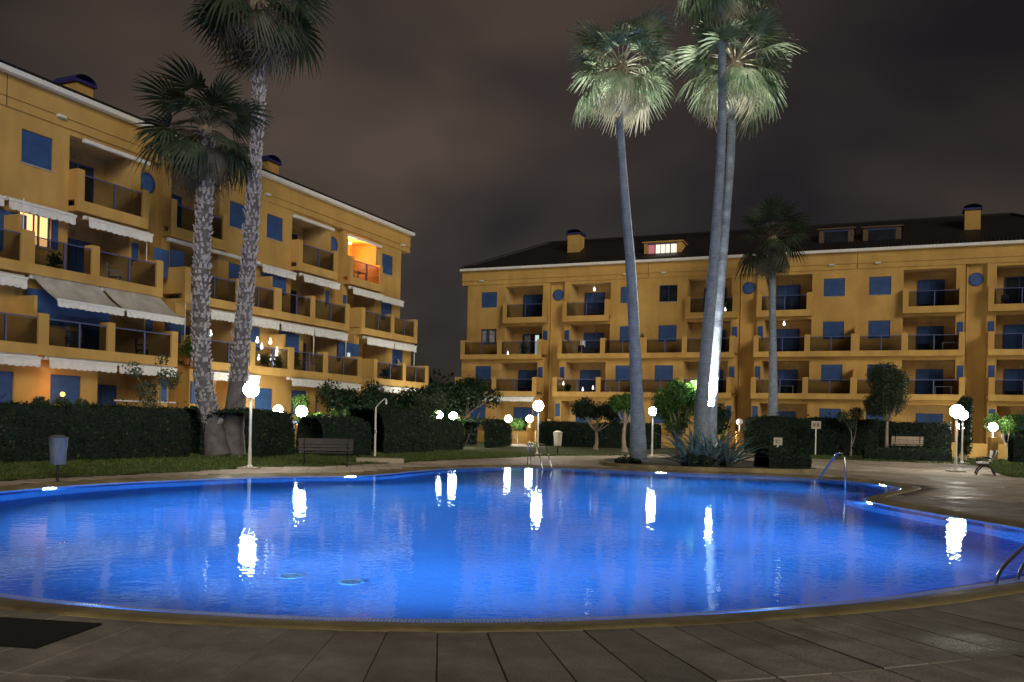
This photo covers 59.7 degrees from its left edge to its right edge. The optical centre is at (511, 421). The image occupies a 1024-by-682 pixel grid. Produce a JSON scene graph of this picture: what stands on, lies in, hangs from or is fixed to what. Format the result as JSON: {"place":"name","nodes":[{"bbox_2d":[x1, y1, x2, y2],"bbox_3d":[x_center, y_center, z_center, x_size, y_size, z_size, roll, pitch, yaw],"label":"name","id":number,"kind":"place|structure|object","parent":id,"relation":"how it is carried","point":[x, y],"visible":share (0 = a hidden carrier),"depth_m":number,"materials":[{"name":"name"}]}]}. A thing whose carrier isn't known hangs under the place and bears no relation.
{"place":"outdoors","nodes":[
{"label":"outdoors","id":0,"kind":"place"},
{"bbox_2d":[0,442,687,479],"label":"lawn","id":1,"kind":"structure","parent":0,"point":[551,449],"depth_m":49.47,"materials":[{"name":"green plant"}]},
{"bbox_2d":[30,396,91,406],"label":"garden tree","id":2,"kind":"object","parent":1,"relation":"on","point":[57,400],"visible":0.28,"depth_m":30.20,"materials":[{"name":"green plant"}]},
{"bbox_2d":[0,394,191,462],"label":"hedge","id":3,"kind":"object","parent":1,"relation":"on","point":[98,431],"visible":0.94,"depth_m":29.53,"materials":[{"name":"green plant"}]},
{"bbox_2d":[121,353,182,407],"bbox_3d":[-13.339,-0.610,33.063,2.169,3.863,1.235,1,0,0],"label":"garden tree","id":4,"kind":"object","parent":1,"relation":"on","point":[144,391],"visible":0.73,"depth_m":33.01,"materials":[{"name":"green plant"}]},
{"bbox_2d":[175,401,204,454],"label":"hedge","id":5,"kind":"object","parent":1,"relation":"on","point":[196,433],"visible":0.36,"depth_m":35.65,"materials":[{"name":"green plant"}]},
{"bbox_2d":[128,54,273,455],"bbox_3d":[-11.909,-6.113,34.379,5.408,15.143,6.054,1,0,0],"label":"palm tree","id":6,"kind":"object","parent":1,"relation":"on","point":[205,166],"visible":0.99,"depth_m":34.27,"materials":[{"name":"green plant"}]},
{"bbox_2d":[199,402,295,456],"bbox_3d":[-10.414,0.340,35.556,2.808,2.194,3.568,1,0,15],"label":"hedge","id":7,"kind":"object","parent":1,"relation":"on","point":[273,433],"visible":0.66,"depth_m":34.85,"materials":[{"name":"green plant"}]},
{"bbox_2d":[180,0,337,455],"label":"palm tree","id":8,"kind":"object","parent":1,"relation":"on","point":[262,40],"visible":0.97,"depth_m":34.95,"materials":[{"name":"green plant"}]},
{"bbox_2d":[292,393,311,423],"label":"garden tree","id":9,"kind":"object","parent":1,"relation":"on","point":[300,400],"visible":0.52,"depth_m":40.72,"materials":[{"name":"green plant"}]},
{"bbox_2d":[296,411,373,456],"bbox_3d":[-7.479,0.514,37.530,2.643,1.981,2.627,1,0,44],"label":"hedge","id":10,"kind":"object","parent":1,"relation":"on","point":[356,430],"visible":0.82,"depth_m":37.11,"materials":[{"name":"green plant"}]},
{"bbox_2d":[315,378,399,425],"bbox_3d":[-7.466,-0.338,43.902,4.084,3.607,4.144,1,0,0],"label":"garden tree","id":11,"kind":"object","parent":1,"relation":"on","point":[340,402],"visible":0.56,"depth_m":42.95,"materials":[{"name":"green plant"}]},
{"bbox_2d":[356,457,403,462],"bbox_3d":[-4.782,1.411,32.400,1.700,0.170,0.700,1,0,-7],"label":"shower tray","id":12,"kind":"object","parent":1,"relation":"on","point":[381,460],"visible":0.93,"depth_m":32.09,"materials":[{"name":"concrete"}]},
{"bbox_2d":[347,401,434,453],"bbox_3d":[-5.808,0.274,42.373,2.920,2.512,4.954,1,0,23],"label":"hedge","id":13,"kind":"object","parent":1,"relation":"on","point":[404,429],"visible":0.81,"depth_m":41.78,"materials":[{"name":"green plant"}]},
{"bbox_2d":[387,383,442,410],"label":"garden tree","id":14,"kind":"object","parent":1,"relation":"on","point":[404,398],"visible":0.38,"depth_m":48.95,"materials":[{"name":"green plant"}]},
{"bbox_2d":[408,392,448,420],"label":"garden tree","id":15,"kind":"object","parent":1,"relation":"on","point":[431,406],"visible":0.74,"depth_m":44.41,"materials":[{"name":"green plant"}]},
{"bbox_2d":[432,414,465,449],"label":"hedge","id":16,"kind":"object","parent":1,"relation":"on","point":[448,434],"visible":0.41,"depth_m":46.98,"materials":[{"name":"green plant"}]},
{"bbox_2d":[425,375,503,418],"bbox_3d":[-3.306,-0.791,56.963,5.573,4.650,5.195,1,0,0],"label":"garden tree","id":17,"kind":"object","parent":1,"relation":"on","point":[462,398],"visible":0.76,"depth_m":56.17,"materials":[{"name":"green plant"}]},
{"bbox_2d":[457,415,512,447],"bbox_3d":[-1.964,0.631,55.265,3.030,2.003,6.848,1,0,12],"label":"hedge","id":18,"kind":"object","parent":1,"relation":"on","point":[497,432],"visible":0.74,"depth_m":55.12,"materials":[{"name":"green plant"}]},
{"bbox_2d":[532,401,543,454],"bbox_3d":[1.263,0.313,43.470,0.540,2.629,0.540,1,0,0],"label":"street lamp","id":19,"kind":"object","parent":1,"relation":"on","point":[538,406],"visible":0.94,"depth_m":43.41,"materials":[{"name":"metal"}]},
{"bbox_2d":[568,395,621,449],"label":"garden tree","id":20,"kind":"object","parent":1,"relation":"on","point":[584,409],"visible":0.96,"depth_m":52.72,"materials":[{"name":"green plant"}]},
{"bbox_2d":[536,417,661,448],"bbox_3d":[5.689,0.792,58.998,8.314,2.039,1.906,1,0,21],"label":"hedge","id":21,"kind":"object","parent":1,"relation":"on","point":[576,434],"visible":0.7,"depth_m":58.49,"materials":[{"name":"green plant"}]},
{"bbox_2d":[608,392,630,451],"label":"garden tree","id":22,"kind":"object","parent":1,"relation":"on","point":[621,403],"visible":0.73,"depth_m":49.92,"materials":[{"name":"green plant"}]},
{"bbox_2d":[0,467,1023,622],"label":"water","id":23,"kind":"structure","parent":0,"point":[519,543],"depth_m":11.92,"materials":[{"name":"blue liquid"}]},
{"bbox_2d":[0,453,1023,681],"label":"pool deck","id":24,"kind":"structure","parent":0,"point":[968,641],"depth_m":6.33,"materials":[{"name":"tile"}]},
{"bbox_2d":[0,617,100,648],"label":"rubber mat","id":25,"kind":"object","parent":24,"relation":"on","point":[26,633],"visible":1,"depth_m":6.43,"materials":[{"name":"black rubber"}]},
{"bbox_2d":[48,435,68,481],"bbox_3d":[-10.271,0.839,20.200,0.428,1.074,0.421,1,0,0],"label":"litter bin","id":26,"kind":"object","parent":24,"relation":"on","point":[58,444],"visible":0.98,"depth_m":20.06,"materials":[{"name":"blue metal"}]},
{"bbox_2d":[0,59,428,437],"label":"apartment building","id":27,"kind":"structure","parent":24,"relation":"on","point":[81,198],"depth_m":36.91,"materials":[{"name":"paint"}]},
{"bbox_2d":[0,371,12,402],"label":"window","id":28,"kind":"structure","parent":27,"relation":"in","point":[6,377],"depth_m":29.82,"materials":[{"name":"glass"}]},
{"bbox_2d":[20,129,53,172],"bbox_3d":[-17.381,-9.878,32.632,0.200,1.250,1.373,1,0,23],"label":"window","id":29,"kind":"structure","parent":27,"relation":"in","point":[36,150],"depth_m":32.60,"materials":[{"name":"glass"}]},
{"bbox_2d":[20,211,58,250],"bbox_3d":[-17.394,-6.978,32.751,0.200,1.230,1.633,1,0,23],"label":"window","id":30,"kind":"structure","parent":27,"relation":"in","point":[36,223],"depth_m":33.03,"materials":[{"name":"glass"}]},
{"bbox_2d":[45,250,66,268],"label":"potted plant","id":31,"kind":"object","parent":27,"relation":"on","point":[54,260],"visible":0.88,"depth_m":32.26,"materials":[{"name":"green plant"}]},
{"bbox_2d":[50,374,79,404],"bbox_3d":[-16.037,-1.051,31.973,0.117,1.200,1.293,1,0,23],"label":"window","id":32,"kind":"structure","parent":27,"relation":"in","point":[70,385],"depth_m":31.96,"materials":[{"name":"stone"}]},
{"bbox_2d":[65,330,83,348],"bbox_3d":[-15.920,-2.859,32.457,0.520,0.900,0.460,1,0,-44],"label":"chair","id":33,"kind":"object","parent":27,"relation":"on","point":[71,337],"visible":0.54,"depth_m":32.55,"materials":[{"name":"wicker"}]},
{"bbox_2d":[67,238,91,272],"bbox_3d":[-17.568,-6.306,35.945,0.065,2.000,1.544,1,0,23],"label":"balcony door","id":34,"kind":"structure","parent":27,"relation":"in","point":[75,255],"depth_m":35.91,"materials":[{"name":"blue glass"}]},
{"bbox_2d":[68,160,93,205],"bbox_3d":[-17.503,-9.306,35.945,0.065,2.160,1.544,1,0,23],"label":"balcony door","id":35,"kind":"structure","parent":27,"relation":"in","point":[89,182],"depth_m":36.42,"materials":[{"name":"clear glass"}]},
{"bbox_2d":[82,328,99,349],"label":"balcony door","id":36,"kind":"structure","parent":27,"relation":"in","point":[91,336],"depth_m":35.83,"materials":[{"name":"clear glass"}]},
{"bbox_2d":[97,384,116,404],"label":"balcony door","id":37,"kind":"structure","parent":27,"relation":"in","point":[108,392],"depth_m":35.62,"materials":[{"name":"blue glass"}]},
{"bbox_2d":[141,173,154,192],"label":"round window","id":38,"kind":"structure","parent":27,"relation":"in","point":[147,181],"depth_m":37.76,"materials":[{"name":"blue glass"}]},
{"bbox_2d":[171,194,181,227],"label":"balcony door","id":39,"kind":"structure","parent":27,"relation":"in","point":[179,199],"depth_m":41.04,"materials":[{"name":"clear glass"}]},
{"bbox_2d":[178,336,191,364],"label":"potted plant","id":40,"kind":"object","parent":27,"relation":"on","point":[186,349],"visible":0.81,"depth_m":37.12,"materials":[{"name":"green plant"}]},
{"bbox_2d":[228,263,239,287],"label":"window","id":41,"kind":"structure","parent":27,"relation":"in","point":[234,269],"depth_m":42.44,"materials":[{"name":"glass"}]},
{"bbox_2d":[229,201,245,230],"bbox_3d":[-13.092,-9.784,42.692,0.200,1.250,1.373,1,0,23],"label":"window","id":42,"kind":"structure","parent":27,"relation":"in","point":[237,218],"depth_m":42.57,"materials":[{"name":"glass"}]},
{"bbox_2d":[255,388,271,409],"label":"window","id":43,"kind":"structure","parent":27,"relation":"in","point":[263,399],"depth_m":42.08,"materials":[{"name":"glass"}]},
{"bbox_2d":[266,214,283,242],"bbox_3d":[-12.032,-9.761,45.183,0.200,1.250,1.373,1,0,23],"label":"window","id":44,"kind":"structure","parent":27,"relation":"in","point":[274,224],"depth_m":45.17,"materials":[{"name":"glass"}]},
{"bbox_2d":[382,254,393,276],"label":"window","id":45,"kind":"structure","parent":27,"relation":"in","point":[386,260],"depth_m":55.27,"materials":[{"name":"glass"}]},
{"bbox_2d":[238,382,260,468],"bbox_3d":[-7.884,0.116,26.920,0.540,2.622,0.540,1,0,0],"label":"street lamp","id":46,"kind":"object","parent":24,"relation":"on","point":[251,390],"visible":1,"depth_m":26.86,"materials":[{"name":"metal"}]},
{"bbox_2d":[298,438,352,466],"bbox_3d":[-6.127,1.009,29.420,1.750,0.938,0.695,1,0,-10],"label":"park bench","id":47,"kind":"object","parent":24,"relation":"on","point":[309,442],"visible":1,"depth_m":29.23,"materials":[{"name":"brown wood"}]},
{"bbox_2d":[0,465,1023,632],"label":"pool coping","id":48,"kind":"object","parent":24,"relation":"on","point":[960,596],"visible":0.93,"depth_m":7.52,"materials":[{"name":"stone"}]},
{"bbox_2d":[994,543,1023,584],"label":"handrail","id":49,"kind":"object","parent":48,"relation":"attached to","point":[1008,561],"visible":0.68,"depth_m":9.63,"materials":[{"name":"silver metal"}]},
{"bbox_2d":[599,457,815,472],"bbox_3d":[7.307,1.695,35.806,7.804,0.150,9.302,1,0,0],"label":"planter","id":50,"kind":"object","parent":24,"relation":"on","point":[666,464],"visible":0.64,"depth_m":32.13,"materials":[{"name":"stone"}]},
{"bbox_2d":[564,3,687,461],"bbox_3d":[4.376,-7.324,35.811,4.950,18.069,4.748,1,0,0],"label":"palm tree","id":51,"kind":"object","parent":50,"relation":"in","point":[621,96],"visible":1,"depth_m":35.38,"materials":[{"name":"green plant"}]},
{"bbox_2d":[614,451,642,463],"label":"shrub","id":52,"kind":"object","parent":50,"relation":"on","point":[625,459],"visible":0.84,"depth_m":33.60,"materials":[{"name":"green plant"}]},
{"bbox_2d":[648,378,696,458],"bbox_3d":[7.222,-0.193,39.488,2.517,3.764,2.681,1,0,0],"label":"garden tree","id":53,"kind":"object","parent":50,"relation":"on","point":[673,398],"visible":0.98,"depth_m":39.08,"materials":[{"name":"green plant"}]},
{"bbox_2d":[681,452,710,466],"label":"hedge","id":54,"kind":"object","parent":50,"relation":"on","point":[692,459],"visible":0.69,"depth_m":32.30,"materials":[{"name":"green plant"}]},
{"bbox_2d":[635,423,771,466],"bbox_3d":[6.988,0.895,32.964,5.402,1.776,4.211,1,0,0],"label":"agave","id":55,"kind":"object","parent":50,"relation":"in","point":[728,458],"visible":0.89,"depth_m":32.65,"materials":[{"name":"green plant"}]},
{"bbox_2d":[674,0,780,445],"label":"palm tree","id":56,"kind":"object","parent":50,"relation":"in","point":[719,9],"visible":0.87,"depth_m":37.82,"materials":[{"name":"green plant"}]},
{"bbox_2d":[671,0,804,445],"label":"palm tree","id":57,"kind":"object","parent":50,"relation":"in","point":[741,96],"visible":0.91,"depth_m":38.97,"materials":[{"name":"green plant"}]},
{"bbox_2d":[754,445,811,468],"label":"hedge","id":58,"kind":"object","parent":50,"relation":"on","point":[788,459],"visible":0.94,"depth_m":32.91,"materials":[{"name":"green plant"}]},
{"bbox_2d":[716,404,732,443],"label":"garden tree","id":59,"kind":"object","parent":24,"relation":"on","point":[722,419],"visible":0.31,"depth_m":45.61,"materials":[{"name":"green plant"}]},
{"bbox_2d":[455,204,1023,458],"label":"apartment building","id":60,"kind":"structure","parent":24,"relation":"on","point":[854,300],"depth_m":62.12,"materials":[{"name":"paint"}]},
{"bbox_2d":[476,366,490,380],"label":"window","id":61,"kind":"structure","parent":60,"relation":"in","point":[483,371],"depth_m":69.49,"materials":[{"name":"glass"}]},
{"bbox_2d":[480,329,495,344],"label":"window","id":62,"kind":"structure","parent":60,"relation":"in","point":[488,336],"depth_m":70.46,"materials":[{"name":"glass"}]},
{"bbox_2d":[482,292,496,307],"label":"window","id":63,"kind":"structure","parent":60,"relation":"in","point":[489,299],"depth_m":70.31,"materials":[{"name":"glass"}]},
{"bbox_2d":[513,407,531,429],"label":"balcony door","id":64,"kind":"structure","parent":60,"relation":"in","point":[522,412],"depth_m":69.00,"materials":[{"name":"blue glass"}]},
{"bbox_2d":[518,370,536,390],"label":"balcony door","id":65,"kind":"structure","parent":60,"relation":"in","point":[524,376],"depth_m":69.81,"materials":[{"name":"blue glass"}]},
{"bbox_2d":[522,334,541,353],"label":"balcony door","id":66,"kind":"structure","parent":60,"relation":"in","point":[532,346],"depth_m":70.45,"materials":[{"name":"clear glass"}]},
{"bbox_2d":[523,295,542,316],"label":"balcony door","id":67,"kind":"structure","parent":60,"relation":"in","point":[534,309],"depth_m":70.38,"materials":[{"name":"blue glass"}]},
{"bbox_2d":[580,370,600,391],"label":"balcony door","id":68,"kind":"structure","parent":60,"relation":"in","point":[587,385],"depth_m":67.78,"materials":[{"name":"blue glass"}]},
{"bbox_2d":[584,333,603,352],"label":"balcony door","id":69,"kind":"structure","parent":60,"relation":"in","point":[590,346],"depth_m":68.43,"materials":[{"name":"blue glass"}]},
{"bbox_2d":[584,292,604,314],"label":"balcony door","id":70,"kind":"structure","parent":60,"relation":"in","point":[594,307],"depth_m":68.38,"materials":[{"name":"blue glass"}]},
{"bbox_2d":[614,366,629,381],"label":"window","id":71,"kind":"structure","parent":60,"relation":"in","point":[622,372],"depth_m":65.12,"materials":[{"name":"glass"}]},
{"bbox_2d":[654,365,672,381],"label":"window","id":72,"kind":"structure","parent":60,"relation":"in","point":[661,371],"depth_m":63.94,"materials":[{"name":"glass"}]},
{"bbox_2d":[658,325,676,341],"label":"window","id":73,"kind":"structure","parent":60,"relation":"in","point":[668,332],"depth_m":64.71,"materials":[{"name":"glass"}]},
{"bbox_2d":[658,285,677,302],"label":"window","id":74,"kind":"structure","parent":60,"relation":"in","point":[667,293],"depth_m":64.87,"materials":[{"name":"glass"}]},
{"bbox_2d":[777,370,797,392],"bbox_3d":[19.035,-2.629,62.178,1.600,1.950,0.065,1,0,23],"label":"balcony door","id":75,"kind":"structure","parent":60,"relation":"in","point":[786,385],"depth_m":62.11,"materials":[{"name":"blue glass"}]},
{"bbox_2d":[776,329,799,351],"bbox_3d":[19.372,-5.497,62.823,1.600,2.000,0.065,1,0,23],"label":"balcony door","id":76,"kind":"structure","parent":60,"relation":"in","point":[789,344],"depth_m":62.78,"materials":[{"name":"blue glass"}]},
{"bbox_2d":[776,285,800,309],"bbox_3d":[19.438,-8.496,62.823,1.600,2.160,0.065,1,0,23],"label":"balcony door","id":77,"kind":"structure","parent":60,"relation":"in","point":[791,302],"depth_m":62.79,"materials":[{"name":"blue glass"}]},
{"bbox_2d":[819,408,840,418],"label":"window","id":78,"kind":"structure","parent":60,"relation":"in","point":[823,412],"depth_m":58.76,"materials":[{"name":"glass"}]},
{"bbox_2d":[820,365,842,381],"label":"window","id":79,"kind":"structure","parent":60,"relation":"in","point":[827,371],"depth_m":59.50,"materials":[{"name":"glass"}]},
{"bbox_2d":[822,321,843,339],"bbox_3d":[21.712,-6.121,60.308,1.420,1.230,0.200,1,0,23],"label":"window","id":80,"kind":"structure","parent":60,"relation":"in","point":[829,328],"depth_m":60.28,"materials":[{"name":"glass"}]},
{"bbox_2d":[823,278,844,296],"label":"window","id":81,"kind":"structure","parent":60,"relation":"in","point":[832,287],"depth_m":60.28,"materials":[{"name":"glass"}]},
{"bbox_2d":[867,320,890,338],"bbox_3d":[24.334,-6.064,59.192,1.420,1.230,0.200,1,0,23],"label":"window","id":82,"kind":"structure","parent":60,"relation":"in","point":[874,327],"depth_m":59.18,"materials":[{"name":"glass"}]},
{"bbox_2d":[868,276,891,295],"bbox_3d":[24.397,-8.963,59.192,1.420,1.250,0.200,1,0,23],"label":"window","id":83,"kind":"structure","parent":60,"relation":"in","point":[877,285],"depth_m":59.18,"materials":[{"name":"glass"}]},
{"bbox_2d":[916,369,942,393],"bbox_3d":[27.406,-2.445,58.614,1.600,1.950,0.065,1,0,23],"label":"balcony door","id":84,"kind":"structure","parent":60,"relation":"in","point":[924,377],"depth_m":58.62,"materials":[{"name":"blue glass"}]},
{"bbox_2d":[916,413,942,422],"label":"balcony door","id":85,"kind":"structure","parent":60,"relation":"in","point":[921,417],"depth_m":57.88,"materials":[{"name":"blue glass"}]},
{"bbox_2d":[917,326,943,349],"bbox_3d":[27.752,-5.314,59.254,1.600,2.000,0.065,1,0,23],"label":"balcony door","id":86,"kind":"structure","parent":60,"relation":"in","point":[925,334],"depth_m":59.29,"materials":[{"name":"blue glass"}]},
{"bbox_2d":[918,279,944,305],"bbox_3d":[27.818,-8.313,59.254,1.600,2.160,0.065,1,0,23],"label":"balcony door","id":87,"kind":"structure","parent":60,"relation":"in","point":[925,298],"depth_m":59.23,"materials":[{"name":"blue glass"}]},
{"bbox_2d":[969,273,983,285],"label":"round window","id":88,"kind":"structure","parent":60,"relation":"in","point":[975,279],"depth_m":57.15,"materials":[{"name":"blue glass"}]},
{"bbox_2d":[1003,324,1023,348],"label":"balcony door","id":89,"kind":"structure","parent":60,"relation":"in","point":[1011,341],"depth_m":57.34,"materials":[{"name":"blue glass"}]},
{"bbox_2d":[1004,369,1023,394],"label":"balcony door","id":90,"kind":"structure","parent":60,"relation":"in","point":[1013,378],"depth_m":56.70,"materials":[{"name":"blue glass"}]},
{"bbox_2d":[1005,276,1023,303],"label":"balcony door","id":91,"kind":"structure","parent":60,"relation":"in","point":[1018,281],"depth_m":57.37,"materials":[{"name":"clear glass"}]},
{"bbox_2d":[945,405,965,471],"bbox_3d":[17.440,0.667,35.050,0.540,2.629,0.540,1,0,0],"label":"street lamp","id":92,"kind":"object","parent":24,"relation":"on","point":[956,412],"visible":1,"depth_m":35.00,"materials":[{"name":"metal"}]},
{"bbox_2d":[974,450,996,475],"bbox_3d":[17.703,1.531,33.409,0.695,0.938,1.900,1,0,26],"label":"park bench","id":93,"kind":"object","parent":24,"relation":"on","point":[990,457],"visible":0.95,"depth_m":32.78,"materials":[{"name":"white wood"}]},
{"bbox_2d":[0,0,1023,386],"label":"sky","id":94,"kind":"structure","parent":0,"point":[449,123],"materials":[{"name":"grey"}]},
{"bbox_2d":[753,453,1022,476],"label":"lawn","id":95,"kind":"structure","parent":0,"point":[918,462],"depth_m":45.33,"materials":[{"name":"green plant"}]},
{"bbox_2d":[742,425,758,452],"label":"garden tree","id":96,"kind":"object","parent":95,"relation":"on","point":[750,433],"visible":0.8,"depth_m":53.25,"materials":[{"name":"green plant"}]},
{"bbox_2d":[734,193,812,416],"bbox_3d":[16.562,-6.132,56.892,5.399,16.210,5.250,1,0,-30],"label":"palm tree","id":97,"kind":"object","parent":95,"relation":"on","point":[774,262],"visible":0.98,"depth_m":56.66,"materials":[{"name":"green plant"}]},
{"bbox_2d":[744,412,878,455],"bbox_3d":[17.936,0.744,53.706,7.701,2.650,1.934,1,0,20],"label":"hedge","id":98,"kind":"object","parent":95,"relation":"on","point":[833,436],"visible":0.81,"depth_m":52.94,"materials":[{"name":"green plant"}]},
{"bbox_2d":[835,406,864,455],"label":"garden tree","id":99,"kind":"object","parent":95,"relation":"on","point":[856,410],"visible":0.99,"depth_m":51.51,"materials":[{"name":"green plant"}]},
{"bbox_2d":[862,361,913,446],"bbox_3d":[21.029,-0.687,50.058,2.768,5.524,2.804,1,0,0],"label":"garden tree","id":100,"kind":"object","parent":95,"relation":"on","point":[890,382],"visible":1,"depth_m":49.57,"materials":[{"name":"green plant"}]},
{"bbox_2d":[889,436,923,447],"bbox_3d":[20.980,1.253,47.520,1.600,0.938,0.695,1,0,8],"label":"park bench","id":101,"kind":"object","parent":95,"relation":"on","point":[901,440],"visible":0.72,"depth_m":47.34,"materials":[{"name":"brown wood"}]},
{"bbox_2d":[862,442,951,461],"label":"hedge","id":102,"kind":"object","parent":95,"relation":"on","point":[938,454],"visible":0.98,"depth_m":46.08,"materials":[{"name":"green plant"}]},
{"bbox_2d":[878,419,952,449],"bbox_3d":[23.723,1.006,52.773,4.050,2.389,2.092,1,0,17],"label":"hedge","id":103,"kind":"object","parent":95,"relation":"on","point":[936,435],"visible":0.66,"depth_m":52.02,"materials":[{"name":"green plant"}]},
{"bbox_2d":[957,395,974,460],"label":"garden tree","id":104,"kind":"object","parent":95,"relation":"on","point":[965,402],"visible":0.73,"depth_m":48.32,"materials":[{"name":"green plant"}]},
{"bbox_2d":[986,423,998,460],"bbox_3d":[26.381,1.131,49.000,0.480,2.094,0.480,1,0,0],"label":"street lamp","id":105,"kind":"object","parent":95,"relation":"on","point":[992,443],"visible":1,"depth_m":48.81,"materials":[{"name":"glass"}]},
{"bbox_2d":[983,412,1023,459],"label":"garden tree","id":106,"kind":"object","parent":95,"relation":"on","point":[1010,423],"visible":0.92,"depth_m":50.17,"materials":[{"name":"green plant"}]},
{"bbox_2d":[1007,433,1023,462],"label":"hedge","id":107,"kind":"object","parent":95,"relation":"on","point":[1015,442],"visible":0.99,"depth_m":46.86,"materials":[{"name":"green plant"}]},
{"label":"pool wall","id":108,"kind":"structure","parent":0,"visible":0},
{"bbox_2d":[0,576,1023,622],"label":"overflow grate","id":109,"kind":"object","parent":108,"relation":"on","point":[421,620],"visible":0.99,"depth_m":7.62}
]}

